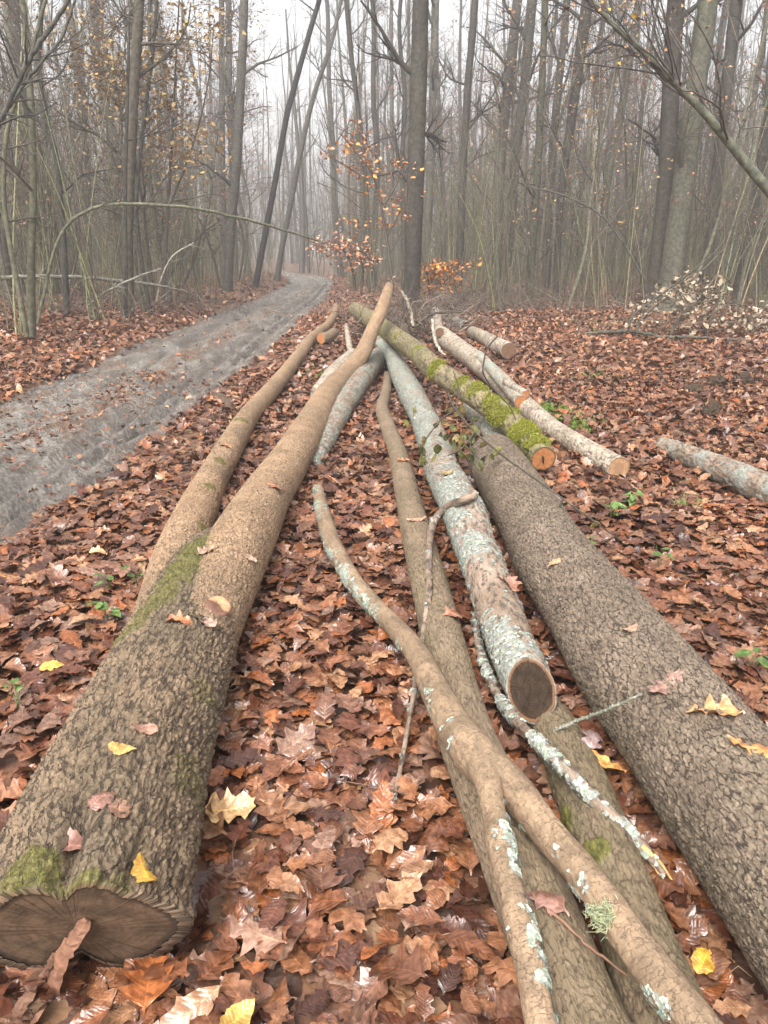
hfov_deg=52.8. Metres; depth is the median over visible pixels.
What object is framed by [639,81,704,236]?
young tree
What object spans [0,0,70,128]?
branch
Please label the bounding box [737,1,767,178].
tree
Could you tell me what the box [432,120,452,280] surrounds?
coppice shrub
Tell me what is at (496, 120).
young tree
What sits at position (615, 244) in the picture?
coppice shrub
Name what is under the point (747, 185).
coppice shrub
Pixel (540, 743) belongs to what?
branch
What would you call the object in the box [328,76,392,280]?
young tree
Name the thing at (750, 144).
young tree
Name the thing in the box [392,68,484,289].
young tree
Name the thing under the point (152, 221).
coppice shrub
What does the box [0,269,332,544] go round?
mud track
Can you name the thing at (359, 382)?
log
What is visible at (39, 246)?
coppice shrub
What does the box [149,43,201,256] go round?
young tree
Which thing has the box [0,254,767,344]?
brushwood
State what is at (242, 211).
young tree
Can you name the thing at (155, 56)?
tree
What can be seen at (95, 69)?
tree
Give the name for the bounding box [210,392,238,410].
curled bark
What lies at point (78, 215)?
branch
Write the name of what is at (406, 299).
stick
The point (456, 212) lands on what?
coppice shrub
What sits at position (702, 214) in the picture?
coppice shrub
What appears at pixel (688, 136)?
tree
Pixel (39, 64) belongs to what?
branch
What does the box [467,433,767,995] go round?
log
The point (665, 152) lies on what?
tree
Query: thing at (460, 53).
tree
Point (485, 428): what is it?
log
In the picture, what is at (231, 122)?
tree
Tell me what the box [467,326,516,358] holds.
log
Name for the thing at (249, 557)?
leaf
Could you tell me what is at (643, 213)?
coppice shrub
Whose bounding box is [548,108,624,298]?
coppice shrub
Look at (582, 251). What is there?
coppice shrub
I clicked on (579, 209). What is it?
coppice shrub
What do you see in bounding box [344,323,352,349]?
log
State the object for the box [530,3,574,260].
tree
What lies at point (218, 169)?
young tree
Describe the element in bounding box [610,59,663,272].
young tree
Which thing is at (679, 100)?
tree
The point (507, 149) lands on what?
young tree
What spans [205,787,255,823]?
leaf
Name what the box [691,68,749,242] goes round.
young tree
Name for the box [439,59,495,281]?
young tree
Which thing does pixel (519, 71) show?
tree
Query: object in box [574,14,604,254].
tree
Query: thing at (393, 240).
coppice shrub
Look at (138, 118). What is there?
young tree
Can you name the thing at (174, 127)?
young tree
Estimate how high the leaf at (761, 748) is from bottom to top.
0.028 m
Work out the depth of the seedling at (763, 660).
2.60 m
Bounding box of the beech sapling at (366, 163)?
[308,103,433,290]
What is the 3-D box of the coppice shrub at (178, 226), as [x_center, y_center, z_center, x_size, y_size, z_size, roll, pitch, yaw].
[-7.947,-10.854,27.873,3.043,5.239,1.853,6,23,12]
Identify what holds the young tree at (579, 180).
on the forest floor
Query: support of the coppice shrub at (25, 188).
on the forest floor
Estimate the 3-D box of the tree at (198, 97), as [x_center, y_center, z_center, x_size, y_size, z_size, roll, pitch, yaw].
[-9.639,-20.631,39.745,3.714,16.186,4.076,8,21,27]
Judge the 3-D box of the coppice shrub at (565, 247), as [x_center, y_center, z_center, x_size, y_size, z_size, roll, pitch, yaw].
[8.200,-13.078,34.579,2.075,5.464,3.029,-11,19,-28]
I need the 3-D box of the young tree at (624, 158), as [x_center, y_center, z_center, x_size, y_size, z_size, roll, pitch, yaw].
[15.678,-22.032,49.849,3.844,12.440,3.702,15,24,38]
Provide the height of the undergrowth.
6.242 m
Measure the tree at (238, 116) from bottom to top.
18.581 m
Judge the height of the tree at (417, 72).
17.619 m
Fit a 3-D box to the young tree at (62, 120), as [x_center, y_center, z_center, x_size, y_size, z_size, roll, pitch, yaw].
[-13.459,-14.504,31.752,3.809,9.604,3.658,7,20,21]
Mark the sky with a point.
(279, 24)
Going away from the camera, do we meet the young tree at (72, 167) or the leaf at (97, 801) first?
the leaf at (97, 801)
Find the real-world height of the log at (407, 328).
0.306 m
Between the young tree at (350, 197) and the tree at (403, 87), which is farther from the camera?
the young tree at (350, 197)
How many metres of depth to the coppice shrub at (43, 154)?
21.76 m
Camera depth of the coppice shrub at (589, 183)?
23.30 m
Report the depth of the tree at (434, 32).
29.39 m
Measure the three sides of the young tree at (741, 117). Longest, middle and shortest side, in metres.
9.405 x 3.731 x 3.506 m
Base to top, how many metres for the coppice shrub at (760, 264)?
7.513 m
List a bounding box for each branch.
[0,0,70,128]
[1,267,186,292]
[9,0,103,109]
[36,194,319,322]
[86,268,161,307]
[156,240,203,300]
[312,484,723,1023]
[392,489,478,804]
[403,371,622,541]
[470,611,672,879]
[516,185,646,281]
[568,321,751,340]
[627,186,766,331]
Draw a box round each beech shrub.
[296,231,382,290]
[401,256,481,295]
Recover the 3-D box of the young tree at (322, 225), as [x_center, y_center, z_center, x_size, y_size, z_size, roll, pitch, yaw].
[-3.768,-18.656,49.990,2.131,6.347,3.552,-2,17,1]
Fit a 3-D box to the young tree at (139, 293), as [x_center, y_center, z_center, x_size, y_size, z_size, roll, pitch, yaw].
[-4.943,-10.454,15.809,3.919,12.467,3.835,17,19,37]
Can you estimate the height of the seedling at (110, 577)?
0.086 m
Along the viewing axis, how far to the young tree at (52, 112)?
24.10 m
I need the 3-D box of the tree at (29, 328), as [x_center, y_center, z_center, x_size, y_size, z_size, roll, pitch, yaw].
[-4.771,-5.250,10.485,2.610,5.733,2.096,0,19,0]
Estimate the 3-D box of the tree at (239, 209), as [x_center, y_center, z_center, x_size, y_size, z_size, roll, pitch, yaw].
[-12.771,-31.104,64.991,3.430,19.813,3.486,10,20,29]
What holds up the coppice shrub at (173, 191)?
on the forest floor
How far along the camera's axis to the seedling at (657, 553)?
3.47 m
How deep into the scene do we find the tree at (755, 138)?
57.87 m
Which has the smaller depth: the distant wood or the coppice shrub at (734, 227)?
the coppice shrub at (734, 227)
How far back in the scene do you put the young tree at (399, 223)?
41.50 m
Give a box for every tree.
[0,0,48,295]
[0,0,70,309]
[0,0,76,336]
[0,0,94,257]
[0,0,118,314]
[0,1,115,274]
[0,8,58,230]
[0,37,52,292]
[0,37,74,286]
[0,46,64,226]
[0,56,74,293]
[0,66,22,256]
[0,72,35,297]
[4,0,61,293]
[32,0,70,145]
[32,33,106,228]
[34,0,232,311]
[35,0,97,282]
[35,1,101,262]
[36,0,224,316]
[36,40,109,260]
[40,0,123,288]
[44,70,111,281]
[45,0,167,303]
[50,4,139,288]
[51,44,149,260]
[54,0,118,270]
[56,0,188,292]
[58,0,140,274]
[60,0,97,166]
[60,1,93,189]
[61,0,158,248]
[63,0,204,301]
[66,0,197,314]
[71,0,198,293]
[73,0,134,289]
[75,0,172,298]
[77,0,111,213]
[91,10,160,232]
[100,98,168,281]
[105,113,181,274]
[113,0,206,268]
[115,0,221,317]
[126,0,189,179]
[138,78,216,248]
[145,3,183,273]
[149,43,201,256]
[157,92,227,242]
[162,0,271,284]
[164,90,225,265]
[166,0,228,268]
[172,0,303,291]
[184,101,207,226]
[186,0,285,282]
[189,0,275,275]
[191,11,271,280]
[193,0,285,283]
[195,114,247,238]
[208,15,247,264]
[212,58,218,197]
[212,86,259,231]
[224,0,271,276]
[242,143,284,266]
[249,15,287,255]
[252,0,321,287]
[259,38,308,263]
[273,0,343,280]
[294,0,371,276]
[300,1,343,271]
[306,101,356,275]
[311,174,331,274]
[312,0,395,271]
[314,0,428,287]
[320,140,380,267]
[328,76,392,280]
[328,116,374,272]
[331,52,393,281]
[342,73,372,231]
[350,0,397,283]
[350,2,410,272]
[351,0,461,318]
[361,0,452,288]
[365,0,473,227]
[365,3,399,175]
[378,59,445,232]
[382,137,426,275]
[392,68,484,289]
[395,20,478,245]
[396,33,491,280]
[397,9,460,265]
[408,0,456,284]
[410,24,476,239]
[425,99,485,227]
[427,28,475,261]
[428,0,516,295]
[433,0,499,231]
[433,86,455,206]
[436,0,561,297]
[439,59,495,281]
[444,0,488,188]
[444,107,486,237]
[462,36,502,196]
[465,24,547,280]
[466,0,565,287]
[469,74,532,240]
[469,153,507,257]
[470,0,573,292]
[476,0,602,303]
[481,72,582,277]
[482,23,520,199]
[482,88,531,233]
[489,0,635,268]
[493,0,557,182]
[493,14,536,261]
[494,0,587,301]
[495,0,767,197]
[500,0,627,283]
[503,105,534,252]
[514,0,686,310]
[514,31,599,271]
[516,2,573,247]
[521,124,547,244]
[524,90,547,251]
[529,0,649,302]
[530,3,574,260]
[533,0,606,288]
[538,95,591,273]
[543,0,651,299]
[544,0,661,290]
[548,21,587,237]
[559,30,630,282]
[559,107,605,266]
[563,1,678,293]
[563,57,625,277]
[569,4,706,285]
[570,2,643,276]
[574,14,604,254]
[585,0,730,309]
[590,0,635,266]
[590,1,641,291]
[593,74,641,244]
[594,0,653,258]
[600,64,657,252]
[606,88,660,256]
[608,0,690,283]
[609,88,659,256]
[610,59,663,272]
[610,66,659,215]
[616,0,743,122]
[618,0,753,226]
[631,25,689,186]
[637,4,767,273]
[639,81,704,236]
[645,0,767,308]
[649,72,742,258]
[653,0,722,313]
[655,0,764,298]
[679,0,692,110]
[685,0,753,267]
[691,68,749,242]
[694,128,740,207]
[697,0,766,265]
[703,48,767,285]
[708,52,767,216]
[711,0,765,155]
[713,0,767,307]
[717,0,767,287]
[720,76,767,222]
[721,59,762,233]
[726,72,765,260]
[729,47,767,306]
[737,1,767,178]
[741,70,761,217]
[746,54,767,297]
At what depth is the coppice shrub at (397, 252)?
46.67 m
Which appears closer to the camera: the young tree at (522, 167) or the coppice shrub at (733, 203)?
the coppice shrub at (733, 203)
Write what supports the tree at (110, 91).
on the forest floor
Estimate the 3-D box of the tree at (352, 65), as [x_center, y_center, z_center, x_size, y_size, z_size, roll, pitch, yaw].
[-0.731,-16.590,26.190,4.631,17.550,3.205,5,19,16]
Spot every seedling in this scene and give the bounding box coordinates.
[2,678,23,708]
[86,601,121,620]
[92,573,113,587]
[120,562,146,584]
[602,501,626,516]
[622,490,643,505]
[653,545,673,565]
[733,647,767,667]
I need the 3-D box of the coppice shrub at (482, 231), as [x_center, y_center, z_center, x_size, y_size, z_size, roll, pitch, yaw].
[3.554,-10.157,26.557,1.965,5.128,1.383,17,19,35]
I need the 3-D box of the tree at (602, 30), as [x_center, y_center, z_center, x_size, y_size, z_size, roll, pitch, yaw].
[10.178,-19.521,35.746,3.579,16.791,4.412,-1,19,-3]
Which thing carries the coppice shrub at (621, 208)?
on the forest floor
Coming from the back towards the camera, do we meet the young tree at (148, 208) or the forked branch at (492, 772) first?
the young tree at (148, 208)
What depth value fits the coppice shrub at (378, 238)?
26.70 m
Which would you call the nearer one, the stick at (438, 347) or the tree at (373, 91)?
the stick at (438, 347)
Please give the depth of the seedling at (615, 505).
4.12 m
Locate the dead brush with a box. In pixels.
[143,198,239,288]
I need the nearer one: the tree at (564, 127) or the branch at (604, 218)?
the branch at (604, 218)
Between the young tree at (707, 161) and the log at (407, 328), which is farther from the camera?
the young tree at (707, 161)
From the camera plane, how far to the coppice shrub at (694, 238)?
21.28 m
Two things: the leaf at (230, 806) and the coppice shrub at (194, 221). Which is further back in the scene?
the coppice shrub at (194, 221)
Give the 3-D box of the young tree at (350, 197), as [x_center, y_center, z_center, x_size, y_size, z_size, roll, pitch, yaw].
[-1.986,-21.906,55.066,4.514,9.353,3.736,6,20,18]
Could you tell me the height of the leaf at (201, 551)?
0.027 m
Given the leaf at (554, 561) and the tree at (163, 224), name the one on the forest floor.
the tree at (163, 224)
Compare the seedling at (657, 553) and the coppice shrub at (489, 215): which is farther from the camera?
the coppice shrub at (489, 215)
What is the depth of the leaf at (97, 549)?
3.61 m
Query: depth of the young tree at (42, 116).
27.84 m
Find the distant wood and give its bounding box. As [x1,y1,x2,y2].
[0,0,767,275]
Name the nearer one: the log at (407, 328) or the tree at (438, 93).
the log at (407, 328)
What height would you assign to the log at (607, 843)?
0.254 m
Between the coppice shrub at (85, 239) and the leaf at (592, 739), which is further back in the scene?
the coppice shrub at (85, 239)
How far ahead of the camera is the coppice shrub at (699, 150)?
26.36 m
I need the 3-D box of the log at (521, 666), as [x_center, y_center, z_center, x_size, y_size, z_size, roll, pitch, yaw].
[0.273,-0.799,6.117,0.330,0.342,8.134,-1,19,-3]
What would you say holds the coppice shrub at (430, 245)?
on the forest floor
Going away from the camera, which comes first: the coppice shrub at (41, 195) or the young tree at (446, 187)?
the coppice shrub at (41, 195)
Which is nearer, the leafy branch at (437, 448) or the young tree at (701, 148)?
the leafy branch at (437, 448)
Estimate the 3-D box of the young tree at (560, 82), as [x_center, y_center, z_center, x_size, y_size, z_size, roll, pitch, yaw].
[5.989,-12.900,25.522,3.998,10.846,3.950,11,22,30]
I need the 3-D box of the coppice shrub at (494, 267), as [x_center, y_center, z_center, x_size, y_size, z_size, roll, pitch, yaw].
[2.444,-7.634,17.414,2.370,6.225,2.086,14,23,35]
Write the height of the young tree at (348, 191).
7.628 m
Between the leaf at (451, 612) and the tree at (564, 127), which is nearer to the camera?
the leaf at (451, 612)
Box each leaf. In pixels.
[39,660,63,670]
[61,827,81,851]
[88,790,115,810]
[89,545,107,554]
[108,741,135,754]
[108,798,131,818]
[130,852,157,882]
[131,722,158,734]
[163,609,192,624]
[194,614,216,626]
[197,545,218,554]
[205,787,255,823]
[220,998,254,1023]
[238,549,256,561]
[265,481,285,492]
[397,457,409,460]
[407,516,425,520]
[442,605,464,621]
[498,574,522,590]
[525,890,569,915]
[546,558,561,567]
[581,729,603,748]
[592,750,626,772]
[622,624,637,631]
[647,669,683,694]
[687,694,744,715]
[691,947,714,974]
[727,734,767,757]
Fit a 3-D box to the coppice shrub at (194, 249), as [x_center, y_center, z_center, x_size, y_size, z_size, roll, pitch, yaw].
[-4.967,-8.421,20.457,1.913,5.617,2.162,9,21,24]
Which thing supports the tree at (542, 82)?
on the forest floor
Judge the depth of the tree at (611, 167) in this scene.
25.62 m
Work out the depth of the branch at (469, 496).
2.98 m
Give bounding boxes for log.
[0,282,393,1023]
[310,348,354,394]
[311,348,386,468]
[317,328,338,343]
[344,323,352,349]
[348,302,555,470]
[375,336,556,724]
[375,371,632,1023]
[388,310,409,331]
[430,310,470,330]
[432,307,443,336]
[435,326,629,478]
[464,404,506,436]
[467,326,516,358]
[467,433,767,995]
[476,350,529,407]
[531,695,706,1023]
[655,437,767,508]
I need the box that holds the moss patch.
[538,399,605,432]
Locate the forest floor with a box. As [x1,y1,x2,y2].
[0,254,767,1023]
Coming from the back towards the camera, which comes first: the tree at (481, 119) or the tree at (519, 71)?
the tree at (481, 119)
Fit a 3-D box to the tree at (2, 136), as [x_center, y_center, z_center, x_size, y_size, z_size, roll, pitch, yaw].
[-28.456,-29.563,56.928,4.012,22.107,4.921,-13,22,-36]
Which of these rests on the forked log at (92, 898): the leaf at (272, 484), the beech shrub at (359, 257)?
the leaf at (272, 484)
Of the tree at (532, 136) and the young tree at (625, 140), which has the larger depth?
the tree at (532, 136)
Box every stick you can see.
[389,271,399,285]
[401,290,414,328]
[414,298,462,328]
[431,319,446,356]
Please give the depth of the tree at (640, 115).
30.82 m
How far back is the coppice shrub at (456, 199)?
31.02 m
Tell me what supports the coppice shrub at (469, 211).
on the forest floor
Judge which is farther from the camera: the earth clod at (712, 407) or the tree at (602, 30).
the tree at (602, 30)
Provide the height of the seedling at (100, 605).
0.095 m
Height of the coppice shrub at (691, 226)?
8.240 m
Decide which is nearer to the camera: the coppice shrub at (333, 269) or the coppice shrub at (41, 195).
the coppice shrub at (41, 195)
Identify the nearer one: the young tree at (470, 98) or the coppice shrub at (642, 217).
the young tree at (470, 98)
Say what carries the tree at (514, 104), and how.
on the forest floor
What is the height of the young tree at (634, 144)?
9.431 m
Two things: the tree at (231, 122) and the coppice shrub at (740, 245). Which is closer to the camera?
the coppice shrub at (740, 245)
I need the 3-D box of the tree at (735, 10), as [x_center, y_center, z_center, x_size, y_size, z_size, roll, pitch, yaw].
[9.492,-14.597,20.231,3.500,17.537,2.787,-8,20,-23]
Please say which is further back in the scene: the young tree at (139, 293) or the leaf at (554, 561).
the young tree at (139, 293)
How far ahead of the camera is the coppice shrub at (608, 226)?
39.85 m
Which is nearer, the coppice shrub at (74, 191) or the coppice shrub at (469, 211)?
the coppice shrub at (74, 191)
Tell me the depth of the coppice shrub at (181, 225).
28.96 m
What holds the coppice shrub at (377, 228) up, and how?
on the forest floor
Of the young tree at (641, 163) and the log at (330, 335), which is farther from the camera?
the young tree at (641, 163)
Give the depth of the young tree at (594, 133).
34.72 m
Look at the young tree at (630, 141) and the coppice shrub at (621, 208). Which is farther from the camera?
the young tree at (630, 141)
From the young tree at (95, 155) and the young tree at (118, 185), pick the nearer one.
the young tree at (118, 185)
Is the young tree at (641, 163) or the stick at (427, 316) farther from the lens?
the young tree at (641, 163)
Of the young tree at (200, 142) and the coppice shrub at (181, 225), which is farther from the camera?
the young tree at (200, 142)
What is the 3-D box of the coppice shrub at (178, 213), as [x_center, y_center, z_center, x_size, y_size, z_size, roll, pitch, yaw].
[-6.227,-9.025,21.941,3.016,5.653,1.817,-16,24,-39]
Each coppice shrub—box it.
[0,0,80,336]
[0,0,131,310]
[0,1,125,321]
[0,22,74,222]
[0,39,72,294]
[0,54,92,291]
[0,92,78,308]
[0,93,59,286]
[1,0,125,310]
[1,64,55,289]
[12,167,28,284]
[21,18,102,291]
[36,97,99,262]
[52,71,115,277]
[55,37,145,286]
[55,141,109,275]
[70,1,180,294]
[73,1,164,309]
[91,114,123,254]
[104,112,165,278]
[114,84,210,291]
[142,140,201,283]
[143,88,218,282]
[152,64,211,301]
[156,146,210,279]
[159,85,198,282]
[161,150,199,280]
[206,161,267,274]
[240,180,261,270]
[310,168,343,275]
[335,171,370,285]
[336,157,392,281]
[341,60,427,292]
[341,105,400,285]
[361,127,406,290]
[369,173,406,274]
[377,187,406,274]
[383,117,457,287]
[384,129,478,275]
[385,178,400,274]
[399,107,469,291]
[400,95,496,281]
[404,43,515,291]
[425,90,507,281]
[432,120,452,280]
[438,14,562,311]
[441,105,532,297]
[447,133,492,279]
[453,99,542,292]
[455,117,521,292]
[467,126,491,286]
[470,144,509,282]
[507,152,571,283]
[517,131,548,273]
[523,28,617,308]
[529,35,625,299]
[540,161,600,279]
[546,67,619,288]
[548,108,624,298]
[555,15,662,294]
[564,12,727,306]
[564,107,679,272]
[570,120,612,279]
[574,94,734,266]
[599,67,656,285]
[603,124,654,283]
[604,141,643,289]
[610,71,741,218]
[627,0,767,304]
[627,153,656,272]
[633,155,654,273]
[639,152,711,259]
[640,146,655,279]
[681,93,713,293]
[682,0,767,311]
[682,91,746,290]
[686,121,767,270]
[696,116,748,277]
[696,172,748,284]
[700,85,757,304]
[701,173,741,291]
[706,0,767,305]
[721,69,767,267]
[725,125,756,272]
[726,108,767,291]
[755,215,767,307]
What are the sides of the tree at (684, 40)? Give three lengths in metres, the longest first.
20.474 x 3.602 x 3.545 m
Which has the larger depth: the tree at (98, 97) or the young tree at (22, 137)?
the tree at (98, 97)
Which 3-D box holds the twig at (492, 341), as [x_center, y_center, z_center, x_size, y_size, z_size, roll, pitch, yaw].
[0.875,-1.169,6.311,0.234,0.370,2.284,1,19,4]
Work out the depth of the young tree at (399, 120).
44.54 m
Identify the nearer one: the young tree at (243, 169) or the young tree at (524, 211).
the young tree at (524, 211)
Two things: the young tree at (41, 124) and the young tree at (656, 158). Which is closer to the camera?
the young tree at (41, 124)
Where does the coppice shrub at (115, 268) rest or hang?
on the forest floor
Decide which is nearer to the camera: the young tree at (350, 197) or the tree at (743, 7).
the tree at (743, 7)
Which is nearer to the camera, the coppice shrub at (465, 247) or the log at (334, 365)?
the log at (334, 365)
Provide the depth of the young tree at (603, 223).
21.15 m
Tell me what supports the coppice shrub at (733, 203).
on the forest floor
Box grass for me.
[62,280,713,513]
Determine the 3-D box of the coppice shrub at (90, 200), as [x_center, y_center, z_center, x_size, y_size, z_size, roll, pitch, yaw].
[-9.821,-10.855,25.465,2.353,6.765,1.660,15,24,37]
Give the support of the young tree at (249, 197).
on the forest floor
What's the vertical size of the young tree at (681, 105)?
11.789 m
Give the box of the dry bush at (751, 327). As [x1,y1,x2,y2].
[609,245,767,337]
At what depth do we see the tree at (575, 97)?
20.04 m
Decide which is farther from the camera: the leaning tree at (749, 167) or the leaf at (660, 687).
the leaning tree at (749, 167)
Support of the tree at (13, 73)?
on the forest floor
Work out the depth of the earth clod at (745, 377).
8.22 m
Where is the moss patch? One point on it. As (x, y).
(550, 407)
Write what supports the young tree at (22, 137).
on the forest floor
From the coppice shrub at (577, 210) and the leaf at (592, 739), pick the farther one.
the coppice shrub at (577, 210)
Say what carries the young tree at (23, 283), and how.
on the forest floor
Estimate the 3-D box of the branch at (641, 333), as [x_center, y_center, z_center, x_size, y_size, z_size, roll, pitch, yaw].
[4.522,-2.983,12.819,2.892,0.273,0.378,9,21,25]
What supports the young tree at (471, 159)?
on the forest floor
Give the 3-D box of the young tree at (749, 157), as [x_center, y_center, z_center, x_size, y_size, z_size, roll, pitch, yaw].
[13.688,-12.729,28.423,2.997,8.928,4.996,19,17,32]
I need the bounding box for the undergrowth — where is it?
[0,47,767,310]
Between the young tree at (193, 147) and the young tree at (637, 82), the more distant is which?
the young tree at (193, 147)
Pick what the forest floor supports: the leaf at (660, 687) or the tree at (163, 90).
the tree at (163, 90)
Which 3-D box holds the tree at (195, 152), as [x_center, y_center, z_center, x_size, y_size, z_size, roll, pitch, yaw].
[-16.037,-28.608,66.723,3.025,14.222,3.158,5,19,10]
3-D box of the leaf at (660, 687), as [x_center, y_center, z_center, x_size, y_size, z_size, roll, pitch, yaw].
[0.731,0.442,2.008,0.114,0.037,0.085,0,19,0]
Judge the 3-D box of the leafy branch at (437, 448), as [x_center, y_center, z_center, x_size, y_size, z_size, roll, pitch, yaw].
[0.431,-0.391,4.362,0.758,0.466,2.206,-5,19,-15]
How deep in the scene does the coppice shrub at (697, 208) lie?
33.40 m
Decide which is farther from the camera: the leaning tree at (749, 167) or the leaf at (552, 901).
the leaning tree at (749, 167)
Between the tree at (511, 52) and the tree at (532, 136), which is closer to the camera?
the tree at (511, 52)
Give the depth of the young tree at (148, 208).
33.52 m
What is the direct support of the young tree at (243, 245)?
on the forest floor
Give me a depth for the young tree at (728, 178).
16.29 m
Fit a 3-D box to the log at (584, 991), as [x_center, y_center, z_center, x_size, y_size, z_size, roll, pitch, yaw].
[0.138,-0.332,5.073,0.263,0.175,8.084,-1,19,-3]
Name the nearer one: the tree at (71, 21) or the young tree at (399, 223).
the tree at (71, 21)
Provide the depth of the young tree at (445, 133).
40.28 m
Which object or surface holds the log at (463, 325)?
on the forest floor
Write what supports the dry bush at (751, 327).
on the forest floor
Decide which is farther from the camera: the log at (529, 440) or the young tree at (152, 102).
the young tree at (152, 102)
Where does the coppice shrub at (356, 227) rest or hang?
on the forest floor
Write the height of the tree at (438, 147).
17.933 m
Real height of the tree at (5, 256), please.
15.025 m
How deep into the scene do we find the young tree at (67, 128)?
41.80 m
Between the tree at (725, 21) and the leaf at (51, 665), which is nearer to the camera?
the leaf at (51, 665)
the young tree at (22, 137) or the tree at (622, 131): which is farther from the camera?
the tree at (622, 131)
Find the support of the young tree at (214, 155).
on the forest floor
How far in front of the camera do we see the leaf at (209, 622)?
2.46 m
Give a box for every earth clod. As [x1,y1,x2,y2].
[677,383,705,393]
[701,400,725,417]
[706,373,726,386]
[732,371,753,385]
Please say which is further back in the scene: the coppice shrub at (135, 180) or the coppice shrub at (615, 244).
the coppice shrub at (615, 244)
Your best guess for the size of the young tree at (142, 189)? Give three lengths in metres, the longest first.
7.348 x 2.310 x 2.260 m
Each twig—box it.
[280,746,303,771]
[482,336,515,419]
[532,893,627,976]
[553,692,641,731]
[576,314,586,333]
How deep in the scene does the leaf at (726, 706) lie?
1.88 m
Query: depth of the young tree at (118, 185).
17.36 m
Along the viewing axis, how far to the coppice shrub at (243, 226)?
41.00 m
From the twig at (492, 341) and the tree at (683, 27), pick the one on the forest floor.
the tree at (683, 27)
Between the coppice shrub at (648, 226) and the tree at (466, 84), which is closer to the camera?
the tree at (466, 84)
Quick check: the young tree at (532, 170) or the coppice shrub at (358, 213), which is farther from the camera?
the young tree at (532, 170)
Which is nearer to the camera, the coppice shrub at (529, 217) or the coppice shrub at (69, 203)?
the coppice shrub at (69, 203)
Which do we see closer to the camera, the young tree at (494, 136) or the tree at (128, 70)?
the tree at (128, 70)
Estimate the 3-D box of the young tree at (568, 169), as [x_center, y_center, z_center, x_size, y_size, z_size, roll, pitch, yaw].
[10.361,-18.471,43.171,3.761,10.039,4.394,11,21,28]
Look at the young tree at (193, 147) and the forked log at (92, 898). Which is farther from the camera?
the young tree at (193, 147)
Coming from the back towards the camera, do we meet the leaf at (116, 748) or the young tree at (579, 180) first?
the young tree at (579, 180)
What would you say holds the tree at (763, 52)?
on the forest floor
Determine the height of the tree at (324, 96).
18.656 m
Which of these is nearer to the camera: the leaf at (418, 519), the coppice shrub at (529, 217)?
the leaf at (418, 519)
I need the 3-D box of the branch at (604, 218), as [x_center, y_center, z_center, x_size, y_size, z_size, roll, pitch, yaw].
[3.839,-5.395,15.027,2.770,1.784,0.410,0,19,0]
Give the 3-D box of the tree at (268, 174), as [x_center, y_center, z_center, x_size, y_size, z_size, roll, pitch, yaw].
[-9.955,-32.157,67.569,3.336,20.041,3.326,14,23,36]
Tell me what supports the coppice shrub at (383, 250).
on the forest floor
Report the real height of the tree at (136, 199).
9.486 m
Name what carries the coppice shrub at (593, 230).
on the forest floor
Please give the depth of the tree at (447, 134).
69.01 m
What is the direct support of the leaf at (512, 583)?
on the log at (521, 666)
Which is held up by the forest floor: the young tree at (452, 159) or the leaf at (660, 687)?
the young tree at (452, 159)
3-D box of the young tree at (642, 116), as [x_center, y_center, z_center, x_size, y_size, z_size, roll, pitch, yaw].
[9.807,-13.561,29.431,5.484,9.800,3.290,7,14,33]
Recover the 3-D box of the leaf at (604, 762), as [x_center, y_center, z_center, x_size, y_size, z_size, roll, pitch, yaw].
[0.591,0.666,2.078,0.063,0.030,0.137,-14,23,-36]
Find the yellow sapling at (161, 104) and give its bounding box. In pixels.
[32,0,261,300]
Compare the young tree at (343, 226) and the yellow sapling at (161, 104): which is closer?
the yellow sapling at (161, 104)
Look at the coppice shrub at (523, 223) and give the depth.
37.16 m
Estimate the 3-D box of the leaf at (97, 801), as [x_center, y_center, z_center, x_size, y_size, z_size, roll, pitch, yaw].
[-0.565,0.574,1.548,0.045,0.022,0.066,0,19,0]
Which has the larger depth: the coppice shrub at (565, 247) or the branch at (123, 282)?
the coppice shrub at (565, 247)
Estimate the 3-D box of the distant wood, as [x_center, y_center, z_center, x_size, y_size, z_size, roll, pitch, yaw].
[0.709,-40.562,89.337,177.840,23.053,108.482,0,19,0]
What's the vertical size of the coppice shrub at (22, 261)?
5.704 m
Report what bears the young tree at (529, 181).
on the forest floor
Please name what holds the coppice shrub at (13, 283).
on the forest floor
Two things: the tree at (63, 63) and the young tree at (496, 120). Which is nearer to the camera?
the young tree at (496, 120)
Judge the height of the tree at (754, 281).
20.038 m
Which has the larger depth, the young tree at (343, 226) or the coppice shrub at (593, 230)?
the young tree at (343, 226)
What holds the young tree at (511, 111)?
on the forest floor
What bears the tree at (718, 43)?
on the forest floor
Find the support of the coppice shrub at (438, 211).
on the forest floor
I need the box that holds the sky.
[0,0,767,254]
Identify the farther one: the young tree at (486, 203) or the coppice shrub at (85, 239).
the young tree at (486, 203)
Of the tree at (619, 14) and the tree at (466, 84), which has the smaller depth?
the tree at (466, 84)
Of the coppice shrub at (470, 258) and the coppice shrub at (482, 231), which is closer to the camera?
the coppice shrub at (470, 258)
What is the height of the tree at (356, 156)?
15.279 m

